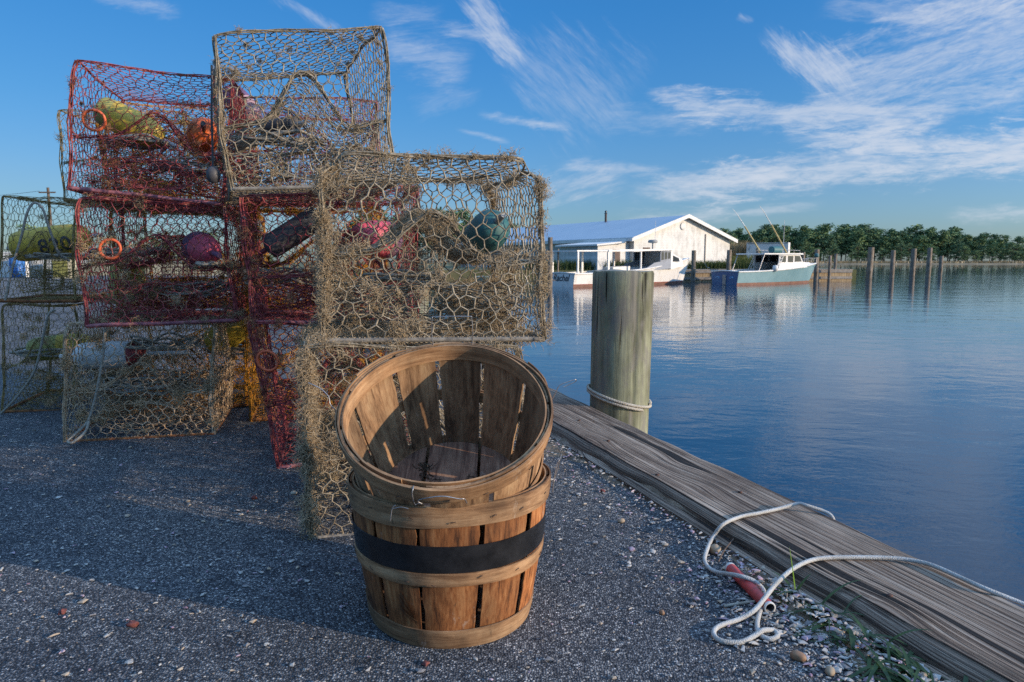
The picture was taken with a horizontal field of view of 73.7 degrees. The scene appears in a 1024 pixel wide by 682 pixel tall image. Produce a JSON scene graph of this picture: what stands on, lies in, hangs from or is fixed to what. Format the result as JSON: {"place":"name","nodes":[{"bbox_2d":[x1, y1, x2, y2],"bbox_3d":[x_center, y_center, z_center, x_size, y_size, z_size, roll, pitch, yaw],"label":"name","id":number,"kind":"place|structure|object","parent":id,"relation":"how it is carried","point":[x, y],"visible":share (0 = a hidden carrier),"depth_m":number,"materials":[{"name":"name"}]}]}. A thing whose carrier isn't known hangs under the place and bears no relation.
{"place":"outdoors","nodes":[
{"label":"outdoors","id":0,"kind":"place"},
{"bbox_2d":[0,252,28,276],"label":"fish tote","id":1,"kind":"object","parent":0,"point":[7,263],"visible":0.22,"depth_m":30.34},
{"bbox_2d":[9,257,25,277],"bbox_3d":[-21.600,-3.226,29.827,0.610,0.897,0.610,0,7,0],"label":"drum barrel","id":2,"kind":"object","parent":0,"point":[16,269],"visible":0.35,"depth_m":29.61,"materials":[{"name":"blue plastic"}]},
{"bbox_2d":[52,259,76,278],"bbox_3d":[-18.550,-3.055,28.277,0.700,0.920,0.520,0,7,0],"label":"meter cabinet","id":3,"kind":"object","parent":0,"point":[61,262],"visible":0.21,"depth_m":28.03,"materials":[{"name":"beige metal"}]},
{"bbox_2d":[76,263,236,274],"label":"block wall","id":4,"kind":"structure","parent":0,"point":[158,267],"depth_m":33.82,"materials":[{"name":"beige concrete"}]},
{"bbox_2d":[0,273,863,681],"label":"asphalt ground","id":5,"kind":"structure","parent":0,"point":[644,651],"depth_m":1.59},
{"bbox_2d":[0,296,111,412],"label":"crab pot","id":6,"kind":"object","parent":5,"relation":"on","point":[50,376],"visible":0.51,"depth_m":3.40,"materials":[{"name":"green metal"}]},
{"bbox_2d":[0,309,55,413],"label":"hanging rope","id":7,"kind":"object","parent":6,"relation":"hanging from","point":[34,370],"visible":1,"depth_m":3.23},
{"bbox_2d":[9,347,73,356],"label":"coiled line","id":8,"kind":"object","parent":6,"relation":"in","point":[20,352],"visible":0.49,"depth_m":3.40,"materials":[{"name":"fabric"}]},
{"bbox_2d":[0,195,110,302],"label":"crab pot","id":9,"kind":"object","parent":6,"relation":"on","point":[45,295],"visible":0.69,"depth_m":3.30,"materials":[{"name":"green metal"}]},
{"bbox_2d":[4,202,70,300],"bbox_3d":[-2.207,-0.416,3.158,0.271,0.453,0.045,-3,8,-26],"label":"hanging rope","id":10,"kind":"object","parent":9,"relation":"hanging from","point":[20,240],"visible":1,"depth_m":3.14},
{"bbox_2d":[6,224,102,260],"bbox_3d":[-2.268,-0.493,3.388,0.438,0.157,0.158,-10,8,-8],"label":"buoy","id":11,"kind":"object","parent":9,"relation":"in","point":[66,241],"visible":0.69,"depth_m":3.32,"materials":[{"name":"yellow paint"}]},
{"bbox_2d":[23,252,92,259],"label":"coiled line","id":12,"kind":"object","parent":9,"relation":"in","point":[44,256],"visible":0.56,"depth_m":3.29,"materials":[{"name":"fabric"}]},
{"bbox_2d":[23,333,102,360],"bbox_3d":[-2.297,0.026,3.511,0.381,0.125,0.125,-8,8,-12],"label":"buoy","id":13,"kind":"object","parent":6,"relation":"in","point":[59,337],"visible":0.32,"depth_m":3.46,"materials":[{"name":"green paint"}]},
{"bbox_2d":[56,310,237,441],"bbox_3d":[-1.618,0.134,3.087,0.681,0.573,0.640,-1,7,-12],"label":"crab pot","id":14,"kind":"object","parent":5,"relation":"on","point":[107,412],"visible":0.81,"depth_m":2.90,"materials":[{"name":"metal"}]},
{"bbox_2d":[66,327,106,443],"bbox_3d":[-1.690,0.175,2.714,0.163,0.457,0.058,-5,8,-36],"label":"hanging rope","id":15,"kind":"object","parent":14,"relation":"hanging from","point":[87,424],"visible":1,"depth_m":2.73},
{"bbox_2d":[59,341,188,368],"bbox_3d":[-1.720,0.059,3.034,0.543,0.121,0.121,-2,7,-6],"label":"buoy","id":16,"kind":"object","parent":14,"relation":"in","point":[112,360],"visible":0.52,"depth_m":2.98,"materials":[{"name":"white paint"}]},
{"bbox_2d":[99,369,189,395],"bbox_3d":[-1.638,0.184,3.039,0.395,0.093,0.245,0,7,0],"label":"coiled line","id":17,"kind":"object","parent":14,"relation":"in","point":[124,383],"visible":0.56,"depth_m":2.96,"materials":[{"name":"fabric"}]},
{"bbox_2d":[68,191,249,333],"bbox_3d":[-1.452,-0.336,2.934,0.633,0.581,0.673,-2,7,-15],"label":"crab pot","id":18,"kind":"object","parent":14,"relation":"on","point":[234,314],"visible":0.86,"depth_m":2.74,"materials":[{"name":"red metal"}]},
{"bbox_2d":[86,246,162,256],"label":"coiled line","id":19,"kind":"object","parent":18,"relation":"in","point":[109,252],"visible":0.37,"depth_m":2.90,"materials":[{"name":"fabric"}]},
{"bbox_2d":[65,59,248,213],"bbox_3d":[-1.433,-0.796,2.843,0.660,0.541,0.690,-2,7,-13],"label":"crab pot","id":20,"kind":"object","parent":18,"relation":"on","point":[112,183],"visible":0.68,"depth_m":2.65,"materials":[{"name":"red metal"}]},
{"bbox_2d":[91,97,176,148],"bbox_3d":[-1.569,-0.893,2.839,0.338,0.125,0.125,26,-2,-19],"label":"buoy","id":21,"kind":"object","parent":20,"relation":"in","point":[127,117],"visible":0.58,"depth_m":2.78,"materials":[{"name":"yellow paint"}]},
{"bbox_2d":[101,133,168,149],"bbox_3d":[-1.559,-0.825,2.822,0.272,0.044,0.180,0,7,0],"label":"coiled line","id":22,"kind":"object","parent":20,"relation":"in","point":[151,139],"visible":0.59,"depth_m":2.78,"materials":[{"name":"fabric"}]},
{"bbox_2d":[151,156,220,176],"bbox_3d":[-1.365,-0.741,2.886,0.298,0.077,0.186,0,7,0],"label":"coiled line","id":23,"kind":"object","parent":20,"relation":"in","point":[201,165],"visible":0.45,"depth_m":2.83,"materials":[{"name":"fabric"}]},
{"bbox_2d":[186,117,217,152],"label":"buoy","id":24,"kind":"object","parent":20,"relation":"in","point":[206,129],"visible":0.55,"depth_m":2.82,"materials":[{"name":"orange paint"}]},
{"bbox_2d":[140,279,229,296],"bbox_3d":[-1.397,-0.229,2.945,0.397,0.076,0.242,0,7,0],"label":"coiled line","id":25,"kind":"object","parent":18,"relation":"in","point":[205,292],"visible":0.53,"depth_m":2.86,"materials":[{"name":"fabric"}]},
{"bbox_2d":[181,231,221,263],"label":"buoy","id":26,"kind":"object","parent":18,"relation":"in","point":[200,248],"visible":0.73,"depth_m":2.77,"materials":[{"name":"pink paint"}]},
{"bbox_2d":[195,261,220,266],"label":"coiled line","id":27,"kind":"object","parent":18,"relation":"in","point":[204,264],"visible":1,"depth_m":2.68,"materials":[{"name":"fabric"}]},
{"bbox_2d":[125,332,204,349],"bbox_3d":[-1.520,0.003,2.992,0.320,0.070,0.207,3,7,21],"label":"coiled line","id":28,"kind":"object","parent":14,"relation":"in","point":[147,343],"visible":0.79,"depth_m":2.96,"materials":[{"name":"fabric"}]},
{"bbox_2d":[102,301,269,408],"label":"crab pot","id":29,"kind":"object","parent":5,"relation":"on","point":[240,386],"visible":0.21,"depth_m":3.55,"materials":[{"name":"orange metal"}]},
{"bbox_2d":[108,207,269,309],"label":"crab pot","id":30,"kind":"object","parent":29,"relation":"on","point":[144,215],"visible":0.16,"depth_m":3.39,"materials":[{"name":"red metal"}]},
{"bbox_2d":[108,257,145,304],"bbox_3d":[-1.921,-0.300,3.408,0.161,0.260,0.161,3,1,26],"label":"buoy","id":31,"kind":"object","parent":30,"relation":"in","point":[139,279],"visible":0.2,"depth_m":3.36,"materials":[{"name":"green paint"}]},
{"bbox_2d":[54,109,219,206],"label":"crab pot","id":32,"kind":"object","parent":30,"relation":"on","point":[60,138],"visible":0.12,"depth_m":3.38,"materials":[{"name":"green metal"}]},
{"bbox_2d":[95,101,259,214],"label":"crab pot","id":33,"kind":"object","parent":30,"relation":"on","point":[170,148],"visible":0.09,"depth_m":3.23,"materials":[{"name":"red metal"}]},
{"bbox_2d":[204,320,248,351],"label":"buoy","id":34,"kind":"object","parent":29,"relation":"in","point":[236,337],"visible":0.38,"depth_m":3.27,"materials":[{"name":"yellow paint"}]},
{"bbox_2d":[241,316,383,421],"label":"crab pot","id":35,"kind":"object","parent":5,"relation":"on","point":[252,398],"visible":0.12,"depth_m":3.23,"materials":[{"name":"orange metal"}]},
{"bbox_2d":[205,342,266,354],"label":"coiled line","id":36,"kind":"object","parent":35,"relation":"in","point":[237,348],"visible":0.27,"depth_m":3.31,"materials":[{"name":"fabric"}]},
{"bbox_2d":[240,201,390,313],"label":"crab pot","id":37,"kind":"object","parent":35,"relation":"on","point":[286,210],"visible":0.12,"depth_m":3.16,"materials":[{"name":"red metal"}]},
{"bbox_2d":[234,96,380,207],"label":"crab pot","id":38,"kind":"object","parent":37,"relation":"on","point":[285,115],"visible":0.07,"depth_m":3.12,"materials":[{"name":"beige metal"}]},
{"bbox_2d":[222,85,261,126],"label":"buoy","id":39,"kind":"object","parent":38,"relation":"in","point":[256,109],"visible":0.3,"depth_m":3.11,"materials":[{"name":"purple paint"}]},
{"bbox_2d":[241,311,439,468],"bbox_3d":[-0.677,0.150,2.755,0.725,0.582,0.664,-2,7,-13],"label":"crab pot","id":40,"kind":"object","parent":5,"relation":"on","point":[257,353],"visible":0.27,"depth_m":2.48,"materials":[{"name":"red metal"}]},
{"bbox_2d":[234,184,425,324],"bbox_3d":[-0.732,-0.346,2.793,0.718,0.595,0.683,-2,7,-15],"label":"crab pot","id":41,"kind":"object","parent":40,"relation":"on","point":[252,258],"visible":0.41,"depth_m":2.58,"materials":[{"name":"red metal"}]},
{"bbox_2d":[243,267,317,286],"bbox_3d":[-0.953,-0.266,2.836,0.304,0.079,0.225,-3,7,-24],"label":"coiled line","id":42,"kind":"object","parent":41,"relation":"in","point":[308,279],"visible":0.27,"depth_m":2.78,"materials":[{"name":"fabric"}]},
{"bbox_2d":[257,202,340,257],"bbox_3d":[-0.862,-0.456,2.771,0.385,0.101,0.101,-34,11,-5],"label":"buoy","id":43,"kind":"object","parent":41,"relation":"in","point":[270,238],"visible":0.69,"depth_m":2.73,"materials":[{"name":"paint"}]},
{"bbox_2d":[207,24,396,205],"bbox_3d":[-0.844,-0.856,2.662,0.637,0.615,0.780,-3,7,-21],"label":"crab pot","id":44,"kind":"object","parent":41,"relation":"on","point":[356,129],"visible":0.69,"depth_m":2.47,"materials":[{"name":"metal"}]},
{"bbox_2d":[206,65,220,182],"bbox_3d":[-1.032,-0.739,2.338,0.046,0.390,0.047,0,7,0],"label":"stretch cord","id":45,"kind":"object","parent":44,"relation":"hanging from","point":[213,174],"visible":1,"depth_m":2.34,"materials":[{"name":"rubber"}]},
{"bbox_2d":[231,127,323,153],"bbox_3d":[-0.912,-0.782,2.680,0.356,0.078,0.220,0,7,0],"label":"coiled line","id":46,"kind":"object","parent":44,"relation":"in","point":[243,145],"visible":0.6,"depth_m":2.60,"materials":[{"name":"fabric"}]},
{"bbox_2d":[259,116,307,135],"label":"buoy","id":47,"kind":"object","parent":44,"relation":"in","point":[267,126],"visible":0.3,"depth_m":2.68,"materials":[{"name":"paint"}]},
{"bbox_2d":[344,220,402,257],"bbox_3d":[-0.575,-0.424,2.776,0.153,0.153,0.268,5,2,36],"label":"buoy","id":48,"kind":"object","parent":41,"relation":"in","point":[383,254],"visible":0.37,"depth_m":2.74,"materials":[{"name":"pink paint"}]},
{"bbox_2d":[286,317,526,540],"bbox_3d":[-0.325,0.232,2.128,0.715,0.626,0.661,-2,7,-14],"label":"crab pot","id":49,"kind":"object","parent":5,"relation":"on","point":[319,445],"visible":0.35,"depth_m":1.84,"materials":[{"name":"metal"}]},
{"bbox_2d":[304,140,556,353],"bbox_3d":[-0.281,-0.281,2.180,0.723,0.605,0.710,-2,7,-14],"label":"crab pot","id":50,"kind":"object","parent":49,"relation":"on","point":[493,316],"visible":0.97,"depth_m":1.96,"materials":[{"name":"metal"}]},
{"bbox_2d":[363,269,444,283],"bbox_3d":[-0.359,-0.213,2.287,0.267,0.055,0.184,3,7,22],"label":"coiled line","id":51,"kind":"object","parent":50,"relation":"in","point":[382,277],"visible":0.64,"depth_m":2.23,"materials":[{"name":"fabric"}]},
{"bbox_2d":[462,210,509,257],"bbox_3d":[-0.076,-0.357,2.220,0.129,0.129,0.248,-3,-15,-26],"label":"buoy","id":52,"kind":"object","parent":50,"relation":"in","point":[483,231],"visible":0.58,"depth_m":2.17,"materials":[{"name":"teal paint"}]},
{"bbox_2d":[346,447,561,648],"bbox_3d":[-0.118,0.407,1.458,0.448,0.335,0.431,0,7,0],"label":"bushel basket","id":53,"kind":"object","parent":5,"relation":"on","point":[449,565],"visible":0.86,"depth_m":1.29,"materials":[{"name":"brown wood"}]},
{"bbox_2d":[308,316,576,545],"bbox_3d":[-0.138,0.221,1.423,0.542,0.353,0.450,0,37,0],"label":"bushel basket","id":54,"kind":"object","parent":53,"relation":"in","point":[369,395],"visible":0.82,"depth_m":1.52,"materials":[{"name":"brown wood"}]},
{"bbox_2d":[412,462,436,481],"bbox_3d":[-0.202,0.297,1.562,0.059,0.009,0.061,0,37,0],"label":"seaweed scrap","id":55,"kind":"object","parent":54,"relation":"in","point":[424,469],"visible":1,"depth_m":1.57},
{"bbox_2d":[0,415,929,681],"bbox_3d":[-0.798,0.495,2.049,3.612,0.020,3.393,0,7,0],"label":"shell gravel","id":56,"kind":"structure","parent":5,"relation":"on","point":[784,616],"depth_m":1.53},
{"bbox_2d":[405,342,961,681],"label":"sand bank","id":57,"kind":"structure","parent":5,"relation":"on","point":[551,448],"depth_m":1.49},
{"bbox_2d":[762,552,809,595],"bbox_3d":[0.600,0.506,1.499,0.135,0.104,0.060,0,7,0],"label":"grass sprout","id":58,"kind":"object","parent":57,"relation":"on","point":[801,583],"depth_m":1.51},
{"bbox_2d":[770,571,992,681],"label":"grass","id":59,"kind":"structure","parent":57,"relation":"on","point":[887,671],"depth_m":1.27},
{"bbox_2d":[725,562,775,612],"bbox_3d":[0.531,0.551,1.533,0.026,0.026,0.194,-1,7,-7],"label":"red pipe","id":60,"kind":"object","parent":5,"relation":"on","point":[754,591],"visible":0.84,"depth_m":1.51,"materials":[{"name":"paint"}]},
{"bbox_2d":[549,432,956,681],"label":"wale board","id":61,"kind":"object","parent":5,"relation":"on","point":[680,515],"visible":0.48,"depth_m":1.84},
{"bbox_2d":[524,384,1023,681],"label":"edge timber","id":62,"kind":"object","parent":5,"relation":"on","point":[976,635],"visible":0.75,"depth_m":1.63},
{"bbox_2d":[790,650,806,661],"bbox_3d":[0.534,0.588,1.274,0.029,0.019,0.020,5,9,39],"label":"pebble","id":63,"kind":"object","parent":5,"relation":"on","point":[797,655],"visible":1,"depth_m":1.27,"materials":[{"name":"brown stone"}]},
{"bbox_2d":[702,502,1023,644],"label":"mooring rope","id":64,"kind":"object","parent":5,"relation":"on","point":[758,609],"visible":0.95,"depth_m":1.53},
{"bbox_2d":[50,262,856,280],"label":"shore ground","id":65,"kind":"structure","parent":0,"point":[454,276],"depth_m":49.16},
{"bbox_2d":[455,208,471,239],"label":"pine tree","id":66,"kind":"object","parent":65,"relation":"on","point":[465,216],"visible":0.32,"depth_m":158.94,"materials":[{"name":"green plant"}]},
{"bbox_2d":[457,211,737,269],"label":"white building","id":67,"kind":"structure","parent":65,"relation":"on","point":[683,236],"depth_m":53.21,"materials":[{"name":"blue metal"}]},
{"bbox_2d":[746,242,789,257],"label":"box trailer","id":68,"kind":"object","parent":65,"relation":"on","point":[752,247],"visible":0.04,"depth_m":56.45,"materials":[{"name":"grey paint"}]},
{"bbox_2d":[0,0,1023,260],"label":"sky","id":69,"kind":"structure","parent":0,"point":[898,115],"materials":[{"name":"blue"}]},
{"bbox_2d":[523,258,632,269],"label":"reed grass","id":70,"kind":"structure","parent":0,"point":[566,265],"depth_m":49.44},
{"bbox_2d":[173,261,1023,263],"bbox_3d":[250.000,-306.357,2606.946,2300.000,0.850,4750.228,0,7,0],"label":"shore","id":71,"kind":"structure","parent":0,"point":[824,263],"depth_m":257.68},
{"bbox_2d":[799,234,814,260],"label":"pine tree","id":72,"kind":"object","parent":71,"relation":"on","point":[804,241],"visible":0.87,"depth_m":282.15,"materials":[{"name":"green plant"}]},
{"bbox_2d":[796,225,818,249],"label":"pine tree","id":73,"kind":"object","parent":71,"relation":"on","point":[805,229],"visible":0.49,"depth_m":288.13,"materials":[{"name":"green plant"}]},
{"bbox_2d":[810,229,823,257],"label":"pine tree","id":74,"kind":"object","parent":71,"relation":"on","point":[815,232],"visible":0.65,"depth_m":288.34,"materials":[{"name":"green plant"}]},
{"bbox_2d":[815,223,834,260],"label":"pine tree","id":75,"kind":"object","parent":71,"relation":"on","point":[827,227],"visible":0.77,"depth_m":290.32,"materials":[{"name":"green plant"}]},
{"bbox_2d":[831,233,847,255],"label":"pine tree","id":76,"kind":"object","parent":71,"relation":"on","point":[839,239],"visible":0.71,"depth_m":288.55,"materials":[{"name":"green plant"}]},
{"bbox_2d":[833,224,852,260],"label":"pine tree","id":77,"kind":"object","parent":71,"relation":"on","point":[840,228],"visible":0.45,"depth_m":295.49,"materials":[{"name":"green plant"}]},
{"bbox_2d":[836,227,852,260],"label":"pine tree","id":78,"kind":"object","parent":71,"relation":"on","point":[846,233],"visible":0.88,"depth_m":290.84,"materials":[{"name":"green plant"}]},
{"bbox_2d":[847,229,867,260],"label":"pine tree","id":79,"kind":"object","parent":71,"relation":"on","point":[859,233],"visible":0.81,"depth_m":281.87,"materials":[{"name":"green plant"}]},
{"bbox_2d":[858,232,878,252],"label":"pine tree","id":80,"kind":"object","parent":71,"relation":"on","point":[870,240],"visible":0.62,"depth_m":284.37,"materials":[{"name":"green plant"}]},
{"bbox_2d":[859,223,882,257],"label":"pine tree","id":81,"kind":"object","parent":71,"relation":"on","point":[865,226],"visible":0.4,"depth_m":287.62,"materials":[{"name":"green plant"}]},
{"bbox_2d":[877,236,892,260],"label":"pine tree","id":82,"kind":"object","parent":71,"relation":"on","point":[886,245],"visible":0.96,"depth_m":282.58,"materials":[{"name":"green plant"}]},
{"bbox_2d":[895,230,911,259],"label":"pine tree","id":83,"kind":"object","parent":71,"relation":"on","point":[903,236],"visible":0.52,"depth_m":285.54,"materials":[{"name":"green plant"}]},
{"bbox_2d":[904,224,925,250],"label":"pine tree","id":84,"kind":"object","parent":71,"relation":"on","point":[918,233],"visible":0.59,"depth_m":290.12,"materials":[{"name":"green plant"}]},
{"bbox_2d":[911,235,929,260],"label":"pine tree","id":85,"kind":"object","parent":71,"relation":"on","point":[919,239],"visible":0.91,"depth_m":283.31,"materials":[{"name":"green plant"}]},
{"bbox_2d":[920,229,940,253],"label":"pine tree","id":86,"kind":"object","parent":71,"relation":"on","point":[931,235],"visible":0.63,"depth_m":284.56,"materials":[{"name":"green plant"}]},
{"bbox_2d":[933,229,951,257],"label":"pine tree","id":87,"kind":"object","parent":71,"relation":"on","point":[944,234],"visible":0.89,"depth_m":284.23,"materials":[{"name":"green plant"}]},
{"bbox_2d":[944,231,957,260],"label":"pine tree","id":88,"kind":"object","parent":71,"relation":"on","point":[949,245],"visible":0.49,"depth_m":288.06,"materials":[{"name":"green plant"}]},
{"bbox_2d":[949,243,967,260],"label":"bushy tree","id":89,"kind":"object","parent":71,"relation":"on","point":[960,253],"visible":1,"depth_m":276.40,"materials":[{"name":"green plant"}]},
{"bbox_2d":[972,234,988,254],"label":"pine tree","id":90,"kind":"object","parent":71,"relation":"on","point":[982,239],"visible":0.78,"depth_m":283.71,"materials":[{"name":"green plant"}]},
{"bbox_2d":[985,242,1002,259],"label":"bushy tree","id":91,"kind":"object","parent":71,"relation":"on","point":[992,248],"visible":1,"depth_m":276.71,"materials":[{"name":"green plant"}]},
{"bbox_2d":[993,235,1011,260],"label":"pine tree","id":92,"kind":"object","parent":71,"relation":"on","point":[1004,237],"visible":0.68,"depth_m":289.95,"materials":[{"name":"green plant"}]},
{"bbox_2d":[1001,242,1023,260],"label":"bushy tree","id":93,"kind":"object","parent":71,"relation":"on","point":[1012,244],"visible":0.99,"depth_m":276.42,"materials":[{"name":"green plant"}]},
{"bbox_2d":[1005,236,1023,260],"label":"pine tree","id":94,"kind":"object","parent":71,"relation":"on","point":[1019,239],"visible":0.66,"depth_m":282.52,"materials":[{"name":"green plant"}]},
{"bbox_2d":[370,264,1023,607],"bbox_3d":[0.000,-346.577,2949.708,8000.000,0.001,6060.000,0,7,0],"label":"water","id":95,"kind":"structure","parent":0,"point":[881,406],"depth_m":7.88,"materials":[{"name":"blue liquid"}]},
{"bbox_2d":[548,237,552,287],"bbox_3d":[2.079,-3.830,37.309,0.268,3.642,0.269,0,7,0],"label":"dock piling","id":96,"kind":"object","parent":95,"relation":"in","point":[550,243],"visible":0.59,"depth_m":37.12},
{"bbox_2d":[552,221,689,286],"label":"workboat","id":97,"kind":"object","parent":95,"relation":"on","point":[667,266],"visible":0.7,"depth_m":41.65,"materials":[{"name":"white paint"}]},
{"bbox_2d":[590,269,653,433],"bbox_3d":[0.533,0.791,3.472,0.320,2.296,0.294,0,7,0],"label":"mooring piling","id":98,"kind":"object","parent":95,"relation":"in","point":[622,318],"visible":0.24,"depth_m":3.26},
{"bbox_2d":[586,383,651,411],"bbox_3d":[0.534,0.274,3.409,0.324,0.104,0.324,0,7,0],"label":"piling rope","id":99,"kind":"object","parent":98,"relation":"attached to","point":[604,398],"visible":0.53,"depth_m":3.27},
{"bbox_2d":[691,250,695,281],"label":"dock piling","id":100,"kind":"object","parent":95,"relation":"in","point":[693,265],"visible":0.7,"depth_m":47.01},
{"bbox_2d":[711,208,818,284],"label":"fishing boat","id":101,"kind":"object","parent":95,"relation":"on","point":[774,265],"visible":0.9,"depth_m":43.29,"materials":[{"name":"white paint"}]},
{"bbox_2d":[683,269,852,281],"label":"pier","id":102,"kind":"structure","parent":95,"relation":"on","point":[703,275],"depth_m":49.35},
{"bbox_2d":[813,249,819,280],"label":"dock piling","id":103,"kind":"object","parent":95,"relation":"in","point":[815,276],"visible":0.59,"depth_m":48.51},
{"bbox_2d":[866,247,873,278],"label":"dock piling","id":104,"kind":"object","parent":95,"relation":"in","point":[869,267],"visible":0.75,"depth_m":54.50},
{"bbox_2d":[889,250,895,278],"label":"dock piling","id":105,"kind":"object","parent":95,"relation":"in","point":[892,265],"visible":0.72,"depth_m":56.02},
{"bbox_2d":[909,249,916,276],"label":"dock piling","id":106,"kind":"object","parent":95,"relation":"in","point":[913,262],"visible":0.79,"depth_m":63.44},
{"bbox_2d":[925,248,932,277],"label":"dock piling","id":107,"kind":"object","parent":95,"relation":"in","point":[928,263],"visible":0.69,"depth_m":58.50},
{"bbox_2d":[687,260,752,268],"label":"reed grass","id":108,"kind":"structure","parent":0,"point":[744,264],"depth_m":51.46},
{"bbox_2d":[730,240,761,258],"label":"reed grass","id":109,"kind":"structure","parent":0,"point":[738,248],"depth_m":57.76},
{"bbox_2d":[805,260,1023,262],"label":"marsh grass","id":110,"kind":"structure","parent":0,"point":[934,261],"depth_m":266.02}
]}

